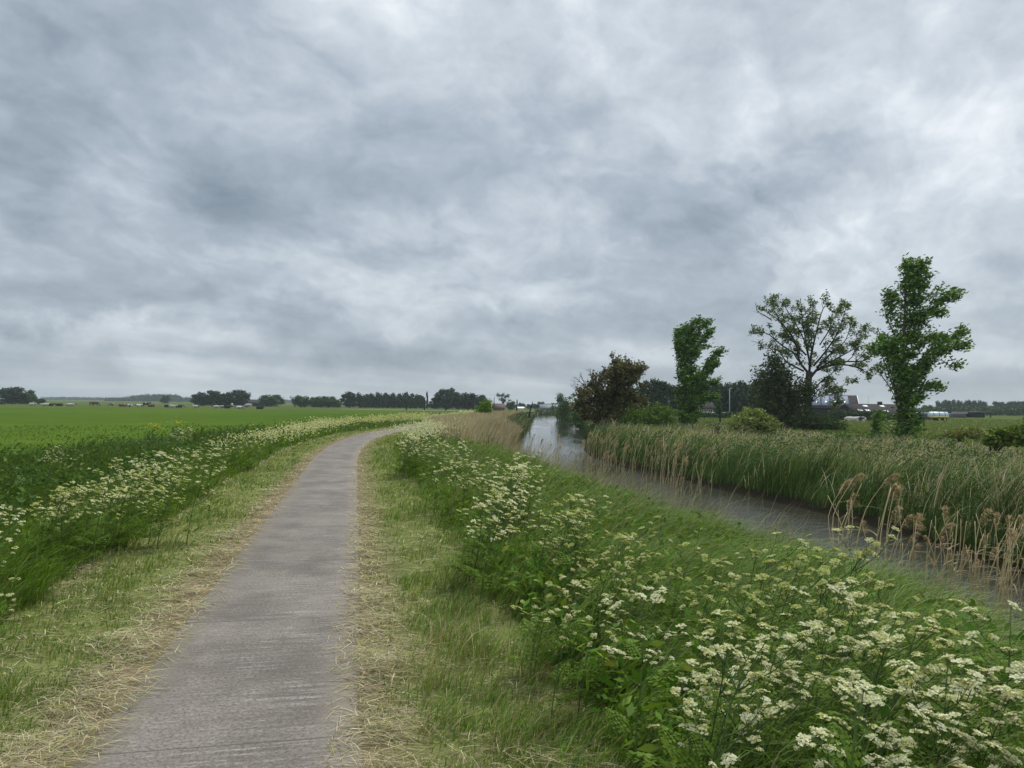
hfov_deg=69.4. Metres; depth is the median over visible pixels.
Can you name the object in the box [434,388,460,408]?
round tree
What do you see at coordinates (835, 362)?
ash tree
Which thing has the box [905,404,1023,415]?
hedge treeline
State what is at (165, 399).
round tree
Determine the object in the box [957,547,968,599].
reed stalk
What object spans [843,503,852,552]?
reed stalk
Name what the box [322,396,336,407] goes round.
field tree
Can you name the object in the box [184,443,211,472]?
cow parsley
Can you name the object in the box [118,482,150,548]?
cow parsley
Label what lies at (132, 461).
cow parsley
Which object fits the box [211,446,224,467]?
cow parsley
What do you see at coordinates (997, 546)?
reed stalk
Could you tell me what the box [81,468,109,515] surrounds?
cow parsley
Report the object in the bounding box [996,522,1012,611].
reed stalk
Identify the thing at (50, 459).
cow parsley
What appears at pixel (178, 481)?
cow parsley
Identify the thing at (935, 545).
reed stalk
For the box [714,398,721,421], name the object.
sapling bush
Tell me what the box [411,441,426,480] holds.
cow parsley
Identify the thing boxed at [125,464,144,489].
cow parsley
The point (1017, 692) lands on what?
cow parsley
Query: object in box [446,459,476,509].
cow parsley
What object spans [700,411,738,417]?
hedge
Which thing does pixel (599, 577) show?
cow parsley
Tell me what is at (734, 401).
garden tree
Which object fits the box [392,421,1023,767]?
tall grass
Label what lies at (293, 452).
cow parsley
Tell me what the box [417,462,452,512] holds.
cow parsley
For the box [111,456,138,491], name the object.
cow parsley
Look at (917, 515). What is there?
reed stalk
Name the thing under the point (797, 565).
cow parsley
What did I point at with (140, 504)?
cow parsley
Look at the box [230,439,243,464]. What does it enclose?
cow parsley
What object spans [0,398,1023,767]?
ground
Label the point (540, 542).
cow parsley
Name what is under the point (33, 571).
verge grass
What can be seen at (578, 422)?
alder bush
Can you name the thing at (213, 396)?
round tree
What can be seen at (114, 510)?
cow parsley
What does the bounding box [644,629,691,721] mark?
cow parsley
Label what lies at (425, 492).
cow parsley
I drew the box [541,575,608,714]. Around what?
cow parsley
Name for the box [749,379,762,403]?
garden tree
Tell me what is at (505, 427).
reed bed
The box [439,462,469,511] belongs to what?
cow parsley
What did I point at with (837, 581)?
cow parsley
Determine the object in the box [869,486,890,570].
reed stalk
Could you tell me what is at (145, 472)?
cow parsley
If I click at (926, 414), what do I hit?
silage heap
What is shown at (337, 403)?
field tree
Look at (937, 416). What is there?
tank trailer
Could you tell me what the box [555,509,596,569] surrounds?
cow parsley
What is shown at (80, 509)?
cow parsley
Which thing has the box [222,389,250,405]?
round tree
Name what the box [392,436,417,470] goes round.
cow parsley
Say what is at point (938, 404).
hazy tree
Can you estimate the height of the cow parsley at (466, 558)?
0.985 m
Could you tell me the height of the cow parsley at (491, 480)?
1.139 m
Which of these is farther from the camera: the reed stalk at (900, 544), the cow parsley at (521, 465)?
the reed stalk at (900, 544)
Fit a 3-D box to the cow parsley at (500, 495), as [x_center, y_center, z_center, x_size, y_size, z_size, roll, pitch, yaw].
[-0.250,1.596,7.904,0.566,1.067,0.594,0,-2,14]
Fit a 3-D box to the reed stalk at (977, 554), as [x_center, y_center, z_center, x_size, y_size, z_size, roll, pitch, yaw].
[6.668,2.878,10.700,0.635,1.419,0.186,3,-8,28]
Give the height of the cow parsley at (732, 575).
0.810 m
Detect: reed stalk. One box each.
[675,450,679,486]
[827,495,842,568]
[828,479,850,544]
[832,473,865,555]
[832,483,870,555]
[843,499,850,548]
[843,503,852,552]
[844,492,862,556]
[852,473,901,560]
[861,520,868,557]
[862,482,900,574]
[868,514,914,577]
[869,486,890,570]
[871,517,888,579]
[885,485,905,576]
[886,505,902,574]
[896,507,901,581]
[897,532,920,574]
[904,516,927,571]
[906,543,920,572]
[913,513,924,580]
[924,535,943,595]
[925,522,956,581]
[926,520,933,585]
[926,555,944,606]
[933,516,937,586]
[934,526,944,596]
[935,505,954,594]
[937,525,958,588]
[938,536,946,587]
[941,545,955,590]
[943,553,953,596]
[945,527,966,590]
[949,512,959,583]
[954,551,970,597]
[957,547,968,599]
[959,534,983,599]
[960,521,966,588]
[961,548,969,605]
[965,559,980,598]
[966,562,978,601]
[969,547,999,604]
[971,535,988,595]
[975,508,1004,607]
[975,524,1023,618]
[975,530,977,603]
[975,536,989,606]
[976,514,990,599]
[976,549,984,610]
[981,512,999,610]
[982,528,1016,607]
[982,530,1012,616]
[983,532,1021,621]
[984,525,1023,617]
[984,544,998,617]
[989,552,998,620]
[993,514,1023,613]
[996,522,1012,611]
[996,524,1015,619]
[996,542,1023,616]
[999,529,1017,613]
[1000,539,1008,617]
[1000,546,1018,612]
[1005,514,1017,618]
[1013,559,1023,606]
[1016,543,1023,619]
[1017,544,1022,616]
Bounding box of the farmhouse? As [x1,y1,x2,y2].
[492,403,504,409]
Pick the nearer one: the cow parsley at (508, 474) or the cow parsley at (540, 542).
the cow parsley at (540, 542)
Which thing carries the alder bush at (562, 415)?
on the ground at (86, 416)
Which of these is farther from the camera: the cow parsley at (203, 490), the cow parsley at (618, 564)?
the cow parsley at (203, 490)
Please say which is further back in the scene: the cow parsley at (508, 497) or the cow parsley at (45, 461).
the cow parsley at (45, 461)
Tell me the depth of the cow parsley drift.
34.32 m
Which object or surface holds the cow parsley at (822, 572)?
on the ground at (86, 416)
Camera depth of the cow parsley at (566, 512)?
8.62 m
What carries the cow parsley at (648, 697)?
on the ground at (86, 416)
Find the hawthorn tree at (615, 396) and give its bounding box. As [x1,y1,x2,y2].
[567,350,650,428]
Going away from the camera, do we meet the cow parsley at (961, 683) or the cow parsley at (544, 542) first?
the cow parsley at (961, 683)
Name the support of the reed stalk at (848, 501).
in the river water
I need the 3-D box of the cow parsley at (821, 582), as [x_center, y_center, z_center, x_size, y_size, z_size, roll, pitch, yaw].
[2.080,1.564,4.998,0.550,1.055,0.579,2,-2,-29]
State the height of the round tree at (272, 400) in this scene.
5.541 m
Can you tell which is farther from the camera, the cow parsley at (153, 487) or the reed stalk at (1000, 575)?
the cow parsley at (153, 487)
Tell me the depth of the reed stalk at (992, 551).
10.12 m
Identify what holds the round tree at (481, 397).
on the ground at (86, 416)
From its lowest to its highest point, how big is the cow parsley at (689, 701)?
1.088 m
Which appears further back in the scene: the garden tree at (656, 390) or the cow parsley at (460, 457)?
the garden tree at (656, 390)
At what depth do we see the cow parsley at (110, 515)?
9.63 m
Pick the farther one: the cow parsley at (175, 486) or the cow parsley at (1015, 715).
the cow parsley at (175, 486)
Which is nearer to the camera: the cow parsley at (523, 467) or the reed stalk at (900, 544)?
the reed stalk at (900, 544)
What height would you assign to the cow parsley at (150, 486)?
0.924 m
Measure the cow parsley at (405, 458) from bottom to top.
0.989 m
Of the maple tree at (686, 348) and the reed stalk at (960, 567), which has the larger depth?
the maple tree at (686, 348)
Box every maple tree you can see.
[671,314,728,426]
[861,252,975,439]
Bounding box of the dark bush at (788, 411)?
[744,348,824,430]
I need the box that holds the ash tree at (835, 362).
[748,289,888,428]
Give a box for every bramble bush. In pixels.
[802,410,851,430]
[938,427,987,441]
[979,416,1023,450]
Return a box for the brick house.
[696,401,715,411]
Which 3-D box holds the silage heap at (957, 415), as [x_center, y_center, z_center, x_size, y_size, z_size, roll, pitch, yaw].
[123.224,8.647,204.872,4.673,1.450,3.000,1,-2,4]
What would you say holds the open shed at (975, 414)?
on the ground at (86, 416)
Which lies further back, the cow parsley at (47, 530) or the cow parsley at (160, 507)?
the cow parsley at (160, 507)
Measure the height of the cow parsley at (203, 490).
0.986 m
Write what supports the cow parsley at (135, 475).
on the ground at (86, 416)
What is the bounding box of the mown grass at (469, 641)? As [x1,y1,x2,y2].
[0,423,655,767]
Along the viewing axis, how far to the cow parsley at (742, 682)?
3.10 m
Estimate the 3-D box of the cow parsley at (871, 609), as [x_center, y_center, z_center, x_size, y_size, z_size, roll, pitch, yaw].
[1.764,1.615,4.082,0.633,0.916,0.443,1,-2,-20]
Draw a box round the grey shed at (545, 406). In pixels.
[539,404,558,409]
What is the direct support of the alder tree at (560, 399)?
on the ground at (86, 416)
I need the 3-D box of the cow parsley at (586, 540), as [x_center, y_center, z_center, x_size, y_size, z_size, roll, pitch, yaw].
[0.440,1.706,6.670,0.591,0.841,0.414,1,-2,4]
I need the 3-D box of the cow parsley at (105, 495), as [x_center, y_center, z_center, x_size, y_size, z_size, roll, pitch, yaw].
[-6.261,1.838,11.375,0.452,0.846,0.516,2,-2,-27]
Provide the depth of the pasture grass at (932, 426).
91.67 m
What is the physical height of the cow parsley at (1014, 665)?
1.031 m
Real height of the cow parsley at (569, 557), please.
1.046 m
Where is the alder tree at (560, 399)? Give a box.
[550,392,575,412]
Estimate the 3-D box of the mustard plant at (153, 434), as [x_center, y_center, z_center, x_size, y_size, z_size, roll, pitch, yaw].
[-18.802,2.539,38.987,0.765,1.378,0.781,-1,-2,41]
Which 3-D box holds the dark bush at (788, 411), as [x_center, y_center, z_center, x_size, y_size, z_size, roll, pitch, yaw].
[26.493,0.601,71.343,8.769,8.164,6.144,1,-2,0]
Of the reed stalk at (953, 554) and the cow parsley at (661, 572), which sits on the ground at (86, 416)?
the cow parsley at (661, 572)
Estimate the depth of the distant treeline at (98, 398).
1294.58 m
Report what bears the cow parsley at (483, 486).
on the ground at (86, 416)
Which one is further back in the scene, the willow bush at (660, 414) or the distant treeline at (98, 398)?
the distant treeline at (98, 398)
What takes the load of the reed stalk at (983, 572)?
in the river water
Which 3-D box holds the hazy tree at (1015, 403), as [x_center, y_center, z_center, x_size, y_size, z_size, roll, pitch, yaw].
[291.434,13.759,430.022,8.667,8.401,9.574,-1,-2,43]
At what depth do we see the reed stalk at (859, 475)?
11.70 m
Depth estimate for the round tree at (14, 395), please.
268.40 m
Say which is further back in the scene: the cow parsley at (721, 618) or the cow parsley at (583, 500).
the cow parsley at (583, 500)
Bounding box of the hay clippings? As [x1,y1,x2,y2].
[0,424,651,767]
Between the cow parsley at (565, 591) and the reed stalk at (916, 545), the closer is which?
the cow parsley at (565, 591)
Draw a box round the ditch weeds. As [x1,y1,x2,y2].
[0,409,511,528]
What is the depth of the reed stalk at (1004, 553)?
10.52 m
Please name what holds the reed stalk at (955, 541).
in the river water
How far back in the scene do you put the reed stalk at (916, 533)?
11.10 m
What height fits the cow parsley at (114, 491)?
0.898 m
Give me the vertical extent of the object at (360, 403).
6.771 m
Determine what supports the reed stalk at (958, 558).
in the river water
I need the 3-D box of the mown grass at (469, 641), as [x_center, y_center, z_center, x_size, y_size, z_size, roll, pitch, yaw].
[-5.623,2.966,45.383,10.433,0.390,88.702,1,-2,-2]
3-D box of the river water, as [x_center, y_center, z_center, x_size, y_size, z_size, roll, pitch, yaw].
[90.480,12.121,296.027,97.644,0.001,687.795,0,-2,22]
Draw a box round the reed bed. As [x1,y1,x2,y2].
[425,408,1018,647]
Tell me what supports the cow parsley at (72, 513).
on the ground at (86, 416)
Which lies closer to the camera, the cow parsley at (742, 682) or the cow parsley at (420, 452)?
the cow parsley at (742, 682)
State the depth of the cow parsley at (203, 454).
20.27 m
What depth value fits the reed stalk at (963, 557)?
10.23 m
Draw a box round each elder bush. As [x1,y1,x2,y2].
[474,398,492,413]
[709,423,722,433]
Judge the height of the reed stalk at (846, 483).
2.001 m
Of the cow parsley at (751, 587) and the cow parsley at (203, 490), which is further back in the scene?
the cow parsley at (203, 490)
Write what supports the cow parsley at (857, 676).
on the ground at (86, 416)
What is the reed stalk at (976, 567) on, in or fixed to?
in the river water
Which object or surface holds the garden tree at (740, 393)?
on the ground at (86, 416)
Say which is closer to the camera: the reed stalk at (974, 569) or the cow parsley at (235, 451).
the reed stalk at (974, 569)
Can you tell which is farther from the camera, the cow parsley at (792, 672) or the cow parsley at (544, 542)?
the cow parsley at (544, 542)
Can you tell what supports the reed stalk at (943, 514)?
in the river water
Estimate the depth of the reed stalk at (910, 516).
11.21 m
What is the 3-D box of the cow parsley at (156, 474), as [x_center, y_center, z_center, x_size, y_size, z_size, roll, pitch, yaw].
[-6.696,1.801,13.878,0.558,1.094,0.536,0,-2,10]
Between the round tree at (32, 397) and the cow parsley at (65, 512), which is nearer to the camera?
the cow parsley at (65, 512)
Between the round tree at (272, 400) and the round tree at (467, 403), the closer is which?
the round tree at (467, 403)
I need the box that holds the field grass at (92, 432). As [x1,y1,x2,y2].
[0,424,293,454]
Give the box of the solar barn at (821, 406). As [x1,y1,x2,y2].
[812,395,858,418]
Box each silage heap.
[911,412,929,419]
[948,413,966,417]
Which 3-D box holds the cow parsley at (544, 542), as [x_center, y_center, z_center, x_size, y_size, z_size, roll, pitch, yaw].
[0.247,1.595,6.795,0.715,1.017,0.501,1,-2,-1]
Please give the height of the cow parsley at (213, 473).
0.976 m
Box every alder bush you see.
[554,397,572,419]
[567,409,595,428]
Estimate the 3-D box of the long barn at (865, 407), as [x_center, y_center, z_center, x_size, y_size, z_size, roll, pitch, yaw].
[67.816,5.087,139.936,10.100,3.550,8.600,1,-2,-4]
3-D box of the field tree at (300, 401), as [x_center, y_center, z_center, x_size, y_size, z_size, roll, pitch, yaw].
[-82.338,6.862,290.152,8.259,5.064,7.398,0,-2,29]
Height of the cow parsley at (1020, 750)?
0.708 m
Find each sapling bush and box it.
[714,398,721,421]
[869,409,883,436]
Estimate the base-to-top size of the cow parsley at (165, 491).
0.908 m
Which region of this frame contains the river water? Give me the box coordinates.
[512,414,1023,637]
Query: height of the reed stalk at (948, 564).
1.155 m
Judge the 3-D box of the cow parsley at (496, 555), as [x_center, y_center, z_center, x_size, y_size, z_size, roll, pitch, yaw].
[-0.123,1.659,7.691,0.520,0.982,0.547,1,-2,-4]
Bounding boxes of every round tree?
[0,387,29,403]
[21,390,37,403]
[34,398,46,403]
[159,395,170,402]
[189,392,209,405]
[204,390,224,404]
[216,392,233,405]
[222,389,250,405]
[256,394,284,406]
[427,398,442,408]
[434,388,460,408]
[450,392,468,408]
[460,392,475,408]
[470,394,487,408]
[505,401,517,409]
[921,404,933,409]
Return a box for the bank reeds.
[569,411,1023,567]
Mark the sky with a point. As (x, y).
(284, 198)
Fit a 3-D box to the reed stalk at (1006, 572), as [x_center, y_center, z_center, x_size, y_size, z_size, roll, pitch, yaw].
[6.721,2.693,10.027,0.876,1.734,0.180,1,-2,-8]
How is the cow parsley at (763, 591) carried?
on the ground at (86, 416)
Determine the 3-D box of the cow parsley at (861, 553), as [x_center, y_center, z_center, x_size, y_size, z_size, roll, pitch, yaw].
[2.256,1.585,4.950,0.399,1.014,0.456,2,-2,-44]
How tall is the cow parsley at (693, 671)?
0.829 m
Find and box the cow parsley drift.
[211,409,484,448]
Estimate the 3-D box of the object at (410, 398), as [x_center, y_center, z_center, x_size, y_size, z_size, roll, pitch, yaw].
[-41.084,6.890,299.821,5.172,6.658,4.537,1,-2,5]
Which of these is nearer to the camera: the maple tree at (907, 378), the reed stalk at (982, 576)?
the reed stalk at (982, 576)
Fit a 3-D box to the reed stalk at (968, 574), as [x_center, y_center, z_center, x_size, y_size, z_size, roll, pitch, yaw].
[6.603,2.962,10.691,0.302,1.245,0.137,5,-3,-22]
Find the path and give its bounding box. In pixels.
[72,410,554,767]
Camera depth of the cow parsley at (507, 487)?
10.39 m
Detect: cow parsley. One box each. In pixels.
[0,507,27,549]
[0,511,25,584]
[0,577,22,644]
[2,483,74,557]
[11,490,66,543]
[18,486,80,558]
[25,502,65,557]
[35,481,92,545]
[39,445,61,473]
[39,452,51,471]
[39,490,84,535]
[44,448,59,471]
[45,492,83,552]
[49,489,84,533]
[57,484,98,548]
[62,487,125,563]
[62,490,94,536]
[67,455,82,473]
[67,485,106,550]
[75,490,129,556]
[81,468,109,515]
[83,460,125,511]
[89,477,121,514]
[89,477,121,524]
[97,471,128,520]
[97,485,128,549]
[97,492,124,538]
[98,467,149,551]
[101,484,147,549]
[104,460,135,498]
[106,469,147,555]
[110,467,155,528]
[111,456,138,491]
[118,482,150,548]
[122,461,143,503]
[124,464,157,511]
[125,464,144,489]
[128,476,152,518]
[129,476,154,519]
[130,467,160,514]
[132,472,189,548]
[133,462,165,508]
[136,458,155,489]
[136,486,170,544]
[142,451,172,491]
[145,452,168,499]
[150,450,170,493]
[150,462,191,517]
[151,464,185,520]
[156,474,180,527]
[159,464,175,489]
[161,451,198,493]
[162,465,186,522]
[171,448,184,470]
[174,470,220,543]
[178,448,193,470]
[181,451,205,499]
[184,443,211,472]
[184,450,220,497]
[192,448,228,491]
[195,438,213,466]
[201,448,228,493]
[201,467,226,511]
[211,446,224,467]
[226,440,243,466]
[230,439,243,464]
[243,443,264,470]
[244,433,258,467]
[286,436,300,464]
[389,435,419,476]
[390,436,415,476]
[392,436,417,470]
[392,440,413,471]
[394,433,416,473]
[397,432,414,467]
[400,434,422,467]
[404,429,428,468]
[409,433,427,461]
[409,436,429,471]
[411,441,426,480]
[413,466,442,507]
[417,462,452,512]
[418,432,439,470]
[425,435,446,474]
[428,441,447,478]
[431,442,448,468]
[438,443,453,473]
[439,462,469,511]
[443,494,504,576]
[444,497,505,587]
[445,439,468,476]
[446,444,471,479]
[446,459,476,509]
[447,461,478,507]
[458,487,513,567]
[460,502,511,588]
[461,490,528,604]
[466,462,497,508]
[466,463,526,539]
[466,480,500,537]
[476,457,509,509]
[477,499,526,575]
[480,474,521,537]
[485,465,525,526]
[487,462,525,526]
[489,462,531,520]
[493,470,525,512]
[494,452,527,506]
[501,503,577,600]
[502,473,528,525]
[503,584,569,672]
[506,450,541,494]
[507,473,545,533]
[507,485,551,552]
[509,476,543,518]
[510,465,544,526]
[511,562,580,669]
[529,528,593,608]
[535,511,584,572]
[536,506,609,613]
[541,494,590,573]
[541,515,586,599]
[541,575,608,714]
[544,508,590,583]
[545,495,612,587]
[547,532,640,644]
[549,494,584,544]
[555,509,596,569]
[559,597,620,715]
[562,557,630,671]
[573,587,647,684]
[574,526,654,645]
[584,516,659,618]
[585,585,664,684]
[597,544,665,623]
[601,587,690,766]
[608,553,659,653]
[626,620,779,767]
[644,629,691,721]
[647,656,757,767]
[658,539,711,644]
[664,609,822,767]
[666,665,771,767]
[668,566,736,660]
[668,582,761,709]
[675,626,766,757]
[677,635,765,767]
[680,553,749,680]
[694,654,790,763]
[710,631,811,767]
[711,613,841,767]
[712,555,829,711]
[714,548,778,660]
[721,532,811,634]
[726,554,840,712]
[740,673,813,767]
[762,620,867,767]
[764,558,823,648]
[781,579,876,738]
[782,540,879,660]
[783,542,872,669]
[796,525,899,651]
[796,596,892,732]
[796,679,910,767]
[805,611,942,764]
[806,700,900,767]
[808,591,966,766]
[810,571,890,707]
[811,548,886,674]
[822,632,924,767]
[828,665,940,767]
[836,574,919,710]
[842,630,954,752]
[862,702,986,767]
[872,612,959,739]
[876,657,1004,767]
[884,654,1008,767]
[903,690,1006,767]
[906,633,1017,761]
[906,669,1023,764]
[937,684,1023,767]
[942,600,1023,767]
[984,664,1023,767]
[987,660,1023,767]
[1015,747,1023,767]
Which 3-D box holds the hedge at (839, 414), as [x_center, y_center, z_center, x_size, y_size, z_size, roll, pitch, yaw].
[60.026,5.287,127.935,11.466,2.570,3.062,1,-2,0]
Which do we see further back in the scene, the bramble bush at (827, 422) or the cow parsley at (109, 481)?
the bramble bush at (827, 422)
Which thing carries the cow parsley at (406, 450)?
on the ground at (86, 416)
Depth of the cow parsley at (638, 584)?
5.36 m
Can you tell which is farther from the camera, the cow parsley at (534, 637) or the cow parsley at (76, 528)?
the cow parsley at (76, 528)
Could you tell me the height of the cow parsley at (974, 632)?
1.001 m
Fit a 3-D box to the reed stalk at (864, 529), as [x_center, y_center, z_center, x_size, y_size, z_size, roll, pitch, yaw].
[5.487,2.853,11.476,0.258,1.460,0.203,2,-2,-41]
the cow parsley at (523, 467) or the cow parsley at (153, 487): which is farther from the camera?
the cow parsley at (523, 467)
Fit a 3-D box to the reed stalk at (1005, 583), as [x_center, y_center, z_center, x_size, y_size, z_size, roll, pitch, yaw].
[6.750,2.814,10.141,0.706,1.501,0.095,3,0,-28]
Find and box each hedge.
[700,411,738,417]
[827,408,891,420]
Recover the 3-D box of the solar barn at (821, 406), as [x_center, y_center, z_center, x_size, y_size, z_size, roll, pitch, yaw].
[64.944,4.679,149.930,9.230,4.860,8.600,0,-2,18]
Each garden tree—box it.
[634,378,673,411]
[664,383,682,414]
[702,381,728,410]
[721,380,746,415]
[734,382,759,412]
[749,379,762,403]
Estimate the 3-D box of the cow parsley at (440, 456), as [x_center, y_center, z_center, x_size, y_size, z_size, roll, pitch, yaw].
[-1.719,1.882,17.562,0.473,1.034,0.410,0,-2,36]
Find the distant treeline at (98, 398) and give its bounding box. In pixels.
[38,396,292,402]
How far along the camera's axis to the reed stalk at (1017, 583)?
10.67 m
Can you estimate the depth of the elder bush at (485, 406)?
65.65 m
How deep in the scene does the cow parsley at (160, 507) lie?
9.35 m
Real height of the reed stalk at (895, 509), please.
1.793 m
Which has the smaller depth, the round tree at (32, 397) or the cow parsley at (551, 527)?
the cow parsley at (551, 527)
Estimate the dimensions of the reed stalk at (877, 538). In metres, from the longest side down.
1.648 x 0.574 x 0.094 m
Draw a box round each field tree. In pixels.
[291,395,309,406]
[307,397,317,406]
[316,396,325,407]
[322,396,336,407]
[333,400,342,407]
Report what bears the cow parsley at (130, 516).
on the ground at (86, 416)
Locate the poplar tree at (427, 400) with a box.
[425,392,428,407]
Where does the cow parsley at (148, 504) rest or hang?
on the ground at (86, 416)
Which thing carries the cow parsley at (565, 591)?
on the ground at (86, 416)
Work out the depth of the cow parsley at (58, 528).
8.64 m
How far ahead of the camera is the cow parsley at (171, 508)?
11.22 m
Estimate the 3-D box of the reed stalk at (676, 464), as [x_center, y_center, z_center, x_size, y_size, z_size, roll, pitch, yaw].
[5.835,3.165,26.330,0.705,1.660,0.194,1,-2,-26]
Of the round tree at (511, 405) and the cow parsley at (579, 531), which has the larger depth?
the round tree at (511, 405)
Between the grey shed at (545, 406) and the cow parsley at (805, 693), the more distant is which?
the grey shed at (545, 406)
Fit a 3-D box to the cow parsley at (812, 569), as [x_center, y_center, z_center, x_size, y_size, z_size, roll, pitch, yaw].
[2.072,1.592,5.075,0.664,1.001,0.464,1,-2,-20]
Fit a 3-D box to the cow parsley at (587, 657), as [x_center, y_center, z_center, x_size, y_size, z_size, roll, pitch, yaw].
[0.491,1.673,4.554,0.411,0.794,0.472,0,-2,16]
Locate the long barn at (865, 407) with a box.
[837,402,905,419]
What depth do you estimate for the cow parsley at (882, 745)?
2.93 m
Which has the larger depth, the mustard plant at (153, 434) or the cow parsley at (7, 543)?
the mustard plant at (153, 434)
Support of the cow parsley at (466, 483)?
on the ground at (86, 416)
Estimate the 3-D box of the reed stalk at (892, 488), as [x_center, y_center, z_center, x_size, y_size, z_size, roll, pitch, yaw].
[5.698,2.562,11.347,1.124,2.043,0.209,2,-2,-39]
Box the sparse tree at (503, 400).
[497,393,511,402]
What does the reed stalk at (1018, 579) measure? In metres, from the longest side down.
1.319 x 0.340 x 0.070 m
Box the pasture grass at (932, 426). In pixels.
[673,415,1023,451]
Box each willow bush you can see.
[618,400,679,427]
[721,407,783,435]
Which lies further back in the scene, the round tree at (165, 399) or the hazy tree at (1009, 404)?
the round tree at (165, 399)
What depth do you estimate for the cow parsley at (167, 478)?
13.93 m
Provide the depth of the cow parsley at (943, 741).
3.03 m
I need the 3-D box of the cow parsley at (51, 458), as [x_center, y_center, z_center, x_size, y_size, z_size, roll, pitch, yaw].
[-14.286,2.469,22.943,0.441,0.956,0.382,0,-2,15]
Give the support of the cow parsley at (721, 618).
on the ground at (86, 416)
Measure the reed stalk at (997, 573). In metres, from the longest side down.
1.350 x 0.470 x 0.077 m
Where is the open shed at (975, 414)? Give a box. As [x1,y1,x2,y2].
[951,411,990,417]
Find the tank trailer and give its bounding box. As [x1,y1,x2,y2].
[928,412,948,420]
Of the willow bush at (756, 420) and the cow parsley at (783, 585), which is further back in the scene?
the willow bush at (756, 420)
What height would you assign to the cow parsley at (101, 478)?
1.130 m
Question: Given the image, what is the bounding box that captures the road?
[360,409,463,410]
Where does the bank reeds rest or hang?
on the ground at (86, 416)
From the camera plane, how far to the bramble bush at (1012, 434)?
26.86 m
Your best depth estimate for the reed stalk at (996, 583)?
10.14 m
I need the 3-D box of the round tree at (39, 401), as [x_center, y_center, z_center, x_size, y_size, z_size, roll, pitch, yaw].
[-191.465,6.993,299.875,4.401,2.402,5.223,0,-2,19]
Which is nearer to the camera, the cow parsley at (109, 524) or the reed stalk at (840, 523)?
the cow parsley at (109, 524)
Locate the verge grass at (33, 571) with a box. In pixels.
[0,419,424,625]
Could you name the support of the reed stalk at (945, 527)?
in the river water
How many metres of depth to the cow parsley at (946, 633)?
4.00 m
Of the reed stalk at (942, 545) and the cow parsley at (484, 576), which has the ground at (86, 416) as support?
the cow parsley at (484, 576)
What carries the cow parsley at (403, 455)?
on the ground at (86, 416)
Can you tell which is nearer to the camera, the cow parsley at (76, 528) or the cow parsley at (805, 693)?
the cow parsley at (805, 693)
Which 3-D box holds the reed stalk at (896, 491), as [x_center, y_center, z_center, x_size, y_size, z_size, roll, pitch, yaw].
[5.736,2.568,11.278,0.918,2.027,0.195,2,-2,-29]
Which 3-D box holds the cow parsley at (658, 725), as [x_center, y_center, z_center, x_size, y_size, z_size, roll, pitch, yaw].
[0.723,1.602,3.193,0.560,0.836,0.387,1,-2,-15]
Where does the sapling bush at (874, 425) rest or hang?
on the ground at (86, 416)
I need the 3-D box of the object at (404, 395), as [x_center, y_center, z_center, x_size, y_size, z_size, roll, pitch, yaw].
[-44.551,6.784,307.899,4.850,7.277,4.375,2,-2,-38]
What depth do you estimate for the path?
5.35 m
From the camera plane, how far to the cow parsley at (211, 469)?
14.88 m
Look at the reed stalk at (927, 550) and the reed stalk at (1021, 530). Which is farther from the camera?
the reed stalk at (927, 550)
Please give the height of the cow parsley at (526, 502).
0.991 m
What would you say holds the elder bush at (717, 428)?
on the ground at (86, 416)
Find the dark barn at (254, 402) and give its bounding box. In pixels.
[247,400,262,405]
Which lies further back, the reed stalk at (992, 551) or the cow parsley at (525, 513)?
the reed stalk at (992, 551)
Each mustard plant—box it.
[142,422,158,442]
[147,421,163,440]
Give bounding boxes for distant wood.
[104,393,193,401]
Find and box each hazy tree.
[935,400,943,407]
[942,399,948,407]
[951,399,958,406]
[972,400,978,407]
[991,401,1004,406]
[1000,401,1012,406]
[1009,400,1020,406]
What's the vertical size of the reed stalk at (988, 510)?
1.788 m
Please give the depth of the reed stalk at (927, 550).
10.70 m
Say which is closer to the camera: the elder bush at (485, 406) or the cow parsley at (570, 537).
the cow parsley at (570, 537)
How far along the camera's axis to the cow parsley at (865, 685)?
2.73 m
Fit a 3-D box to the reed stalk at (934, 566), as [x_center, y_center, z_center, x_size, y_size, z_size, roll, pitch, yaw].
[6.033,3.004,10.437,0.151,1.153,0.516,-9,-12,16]
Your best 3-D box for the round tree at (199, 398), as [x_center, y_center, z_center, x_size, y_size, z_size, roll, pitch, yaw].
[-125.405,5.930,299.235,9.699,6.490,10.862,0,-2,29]
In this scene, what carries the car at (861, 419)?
on the ground at (86, 416)
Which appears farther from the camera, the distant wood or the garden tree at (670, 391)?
the distant wood
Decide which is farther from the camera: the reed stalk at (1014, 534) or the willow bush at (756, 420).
the willow bush at (756, 420)
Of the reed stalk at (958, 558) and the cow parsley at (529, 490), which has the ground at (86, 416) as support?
the cow parsley at (529, 490)
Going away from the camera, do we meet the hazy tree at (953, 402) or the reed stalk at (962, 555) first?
the reed stalk at (962, 555)
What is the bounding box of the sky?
[0,0,1023,407]
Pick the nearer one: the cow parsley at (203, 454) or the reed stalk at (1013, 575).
the reed stalk at (1013, 575)

